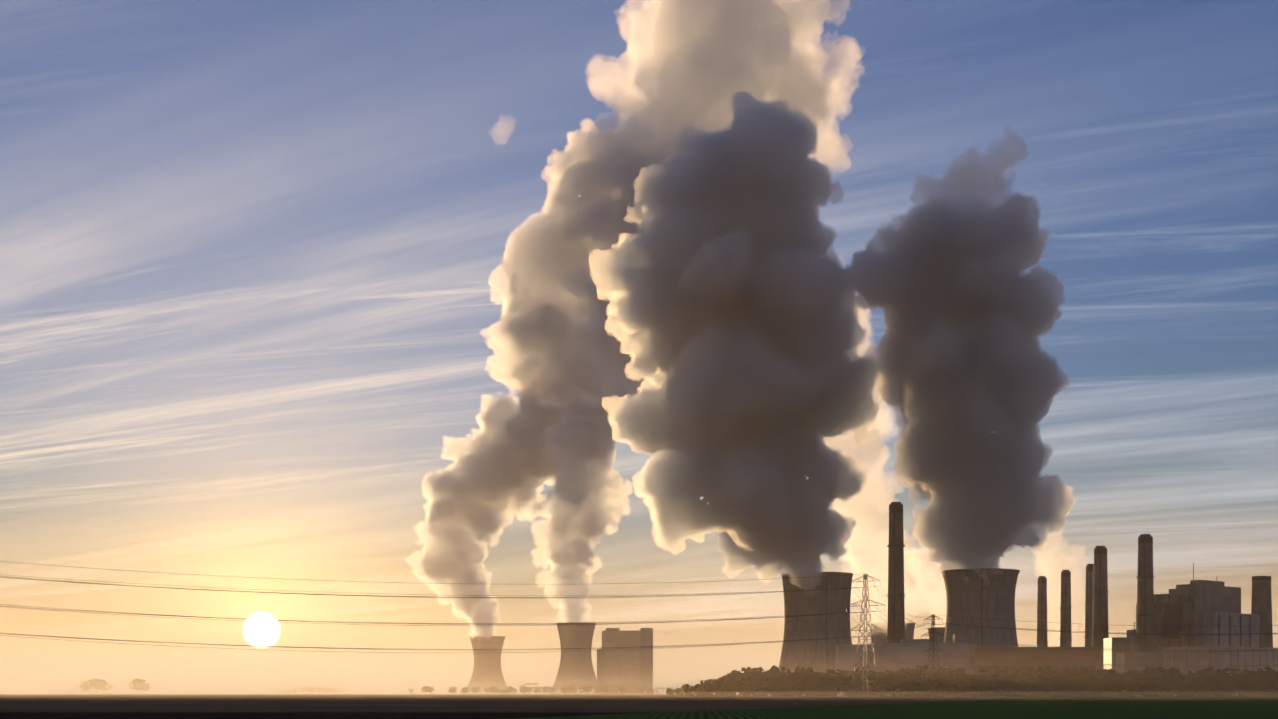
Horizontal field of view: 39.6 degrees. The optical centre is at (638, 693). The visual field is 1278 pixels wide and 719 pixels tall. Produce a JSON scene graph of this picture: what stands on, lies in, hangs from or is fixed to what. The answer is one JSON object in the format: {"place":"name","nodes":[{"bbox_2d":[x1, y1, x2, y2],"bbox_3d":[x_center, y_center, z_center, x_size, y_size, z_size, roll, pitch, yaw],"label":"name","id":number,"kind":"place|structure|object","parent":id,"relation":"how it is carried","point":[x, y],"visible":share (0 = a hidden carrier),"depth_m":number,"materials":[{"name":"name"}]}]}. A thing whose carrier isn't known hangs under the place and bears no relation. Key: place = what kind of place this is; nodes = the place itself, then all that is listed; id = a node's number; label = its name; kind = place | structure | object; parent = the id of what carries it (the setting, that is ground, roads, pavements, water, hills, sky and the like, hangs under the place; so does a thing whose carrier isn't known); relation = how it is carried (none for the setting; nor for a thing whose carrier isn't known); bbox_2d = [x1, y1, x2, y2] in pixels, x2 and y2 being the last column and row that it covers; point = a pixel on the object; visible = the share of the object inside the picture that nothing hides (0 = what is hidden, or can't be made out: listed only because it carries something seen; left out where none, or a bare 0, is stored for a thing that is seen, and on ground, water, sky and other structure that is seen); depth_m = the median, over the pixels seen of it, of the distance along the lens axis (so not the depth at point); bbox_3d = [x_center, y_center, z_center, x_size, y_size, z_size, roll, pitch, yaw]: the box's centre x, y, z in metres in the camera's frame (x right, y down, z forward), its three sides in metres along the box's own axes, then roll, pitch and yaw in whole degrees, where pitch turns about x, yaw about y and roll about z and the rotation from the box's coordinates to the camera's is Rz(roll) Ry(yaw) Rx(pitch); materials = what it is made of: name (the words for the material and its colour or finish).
{"place":"outdoors","nodes":[
{"label":"outdoors","id":0,"kind":"place"},
{"bbox_2d":[0,694,1277,718],"bbox_3d":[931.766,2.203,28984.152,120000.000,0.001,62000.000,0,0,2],"label":"ground","id":1,"kind":"structure","parent":0,"point":[617,707],"depth_m":282.25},
{"bbox_2d":[68,678,345,693],"bbox_3d":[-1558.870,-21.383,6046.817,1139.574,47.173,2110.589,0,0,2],"label":"trees","id":2,"kind":"object","parent":1,"relation":"on","point":[135,681],"depth_m":5268.76,"materials":[{"name":"green plant"}]},
{"bbox_2d":[468,636,507,693],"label":"cooling tower","id":3,"kind":"structure","parent":1,"relation":"on","point":[487,655],"depth_m":4780.91,"materials":[{"name":"grey concrete"}]},
{"bbox_2d":[409,686,682,694],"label":"trees","id":4,"kind":"object","parent":1,"relation":"on","point":[506,690],"depth_m":3401.11,"materials":[{"name":"green plant"}]},
{"bbox_2d":[549,622,601,694],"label":"cooling tower","id":5,"kind":"structure","parent":1,"relation":"on","point":[578,637],"depth_m":4022.18,"materials":[{"name":"grey concrete"}]},
{"bbox_2d":[520,628,661,694],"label":"boiler house","id":6,"kind":"structure","parent":1,"relation":"on","point":[645,634],"depth_m":4153.34,"materials":[{"name":"grey concrete"}]},
{"bbox_2d":[769,572,852,695],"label":"cooling tower","id":7,"kind":"structure","parent":1,"relation":"on","point":[845,578],"depth_m":1715.04,"materials":[{"name":"concrete"}]},
{"bbox_2d":[846,574,881,697],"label":"pylon","id":8,"kind":"object","parent":1,"relation":"on","point":[866,631],"visible":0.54,"depth_m":945.29,"materials":[{"name":"grey metal"}]},
{"bbox_2d":[0,561,1277,667],"bbox_3d":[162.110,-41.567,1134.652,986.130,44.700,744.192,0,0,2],"label":"power lines","id":9,"kind":"object","parent":8,"relation":"attached to","point":[616,596],"visible":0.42,"depth_m":901.20,"materials":[{"name":"grey metal"}]},
{"bbox_2d":[870,623,914,643],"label":"cooling tower","id":10,"kind":"structure","parent":1,"relation":"on","point":[909,634],"depth_m":2862.39,"materials":[{"name":"grey concrete"}]},
{"bbox_2d":[886,502,904,642],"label":"chimney","id":11,"kind":"object","parent":1,"relation":"on","point":[894,563],"visible":0.75,"depth_m":1883.74,"materials":[{"name":"concrete"}]},
{"bbox_2d":[835,634,976,695],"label":"service buildings","id":12,"kind":"structure","parent":1,"relation":"on","point":[960,638],"depth_m":1600.73,"materials":[{"name":"concrete"}]},
{"bbox_2d":[923,614,945,670],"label":"pylon","id":13,"kind":"object","parent":1,"relation":"on","point":[933,631],"visible":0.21,"depth_m":1430.87,"materials":[{"name":"grey metal"}]},
{"bbox_2d":[927,627,944,642],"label":"cooling tower","id":14,"kind":"structure","parent":1,"relation":"on","point":[941,630],"depth_m":2857.51,"materials":[{"name":"grey concrete"}]},
{"bbox_2d":[666,664,1277,696],"bbox_3d":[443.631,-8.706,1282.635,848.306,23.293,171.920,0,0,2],"label":"tree belt","id":15,"kind":"object","parent":1,"relation":"on","point":[1036,683],"depth_m":1245.54,"materials":[{"name":"green plant"}]},
{"bbox_2d":[941,568,1019,646],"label":"cooling tower","id":16,"kind":"structure","parent":1,"relation":"on","point":[993,595],"depth_m":1660.45,"materials":[{"name":"concrete"}]},
{"bbox_2d":[969,647,1097,695],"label":"industrial building","id":17,"kind":"structure","parent":1,"relation":"on","point":[988,651],"depth_m":1548.61,"materials":[{"name":"grey concrete"}]},
{"bbox_2d":[1036,576,1047,646],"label":"chimney","id":18,"kind":"object","parent":1,"relation":"on","point":[1042,611],"visible":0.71,"depth_m":2574.93,"materials":[{"name":"concrete"}]},
{"bbox_2d":[1059,570,1072,646],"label":"chimney","id":19,"kind":"object","parent":1,"relation":"on","point":[1066,605],"visible":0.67,"depth_m":2573.33,"materials":[{"name":"concrete"}]},
{"bbox_2d":[1084,564,1093,646],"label":"chimney","id":20,"kind":"object","parent":1,"relation":"on","point":[1088,600],"visible":0.4,"depth_m":2571.95,"materials":[{"name":"concrete"}]},
{"bbox_2d":[1092,546,1108,669],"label":"chimney","id":21,"kind":"object","parent":1,"relation":"on","point":[1101,569],"visible":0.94,"depth_m":2074.85,"materials":[{"name":"concrete"}]},
{"bbox_2d":[1104,622,1162,695],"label":"buildings","id":22,"kind":"structure","parent":1,"relation":"on","point":[1125,644],"depth_m":1919.98,"materials":[{"name":"grey concrete"}]},
{"bbox_2d":[1136,534,1154,651],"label":"chimney","id":23,"kind":"object","parent":1,"relation":"on","point":[1145,588],"visible":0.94,"depth_m":1924.38,"materials":[{"name":"concrete"}]},
{"bbox_2d":[1136,563,1259,651],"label":"boiler house","id":24,"kind":"structure","parent":1,"relation":"on","point":[1197,596],"depth_m":2044.80,"materials":[{"name":"grey concrete"}]},
{"bbox_2d":[1163,646,1277,695],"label":"industrial building","id":25,"kind":"structure","parent":1,"relation":"on","point":[1194,668],"depth_m":1959.60,"materials":[{"name":"grey concrete"}]},
{"bbox_2d":[1251,576,1272,647],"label":"chimney","id":26,"kind":"object","parent":1,"relation":"on","point":[1261,606],"visible":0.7,"depth_m":2167.93,"materials":[{"name":"concrete"}]},
{"bbox_2d":[0,0,1277,718],"label":"sky","id":27,"kind":"structure","parent":0,"point":[574,299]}
]}

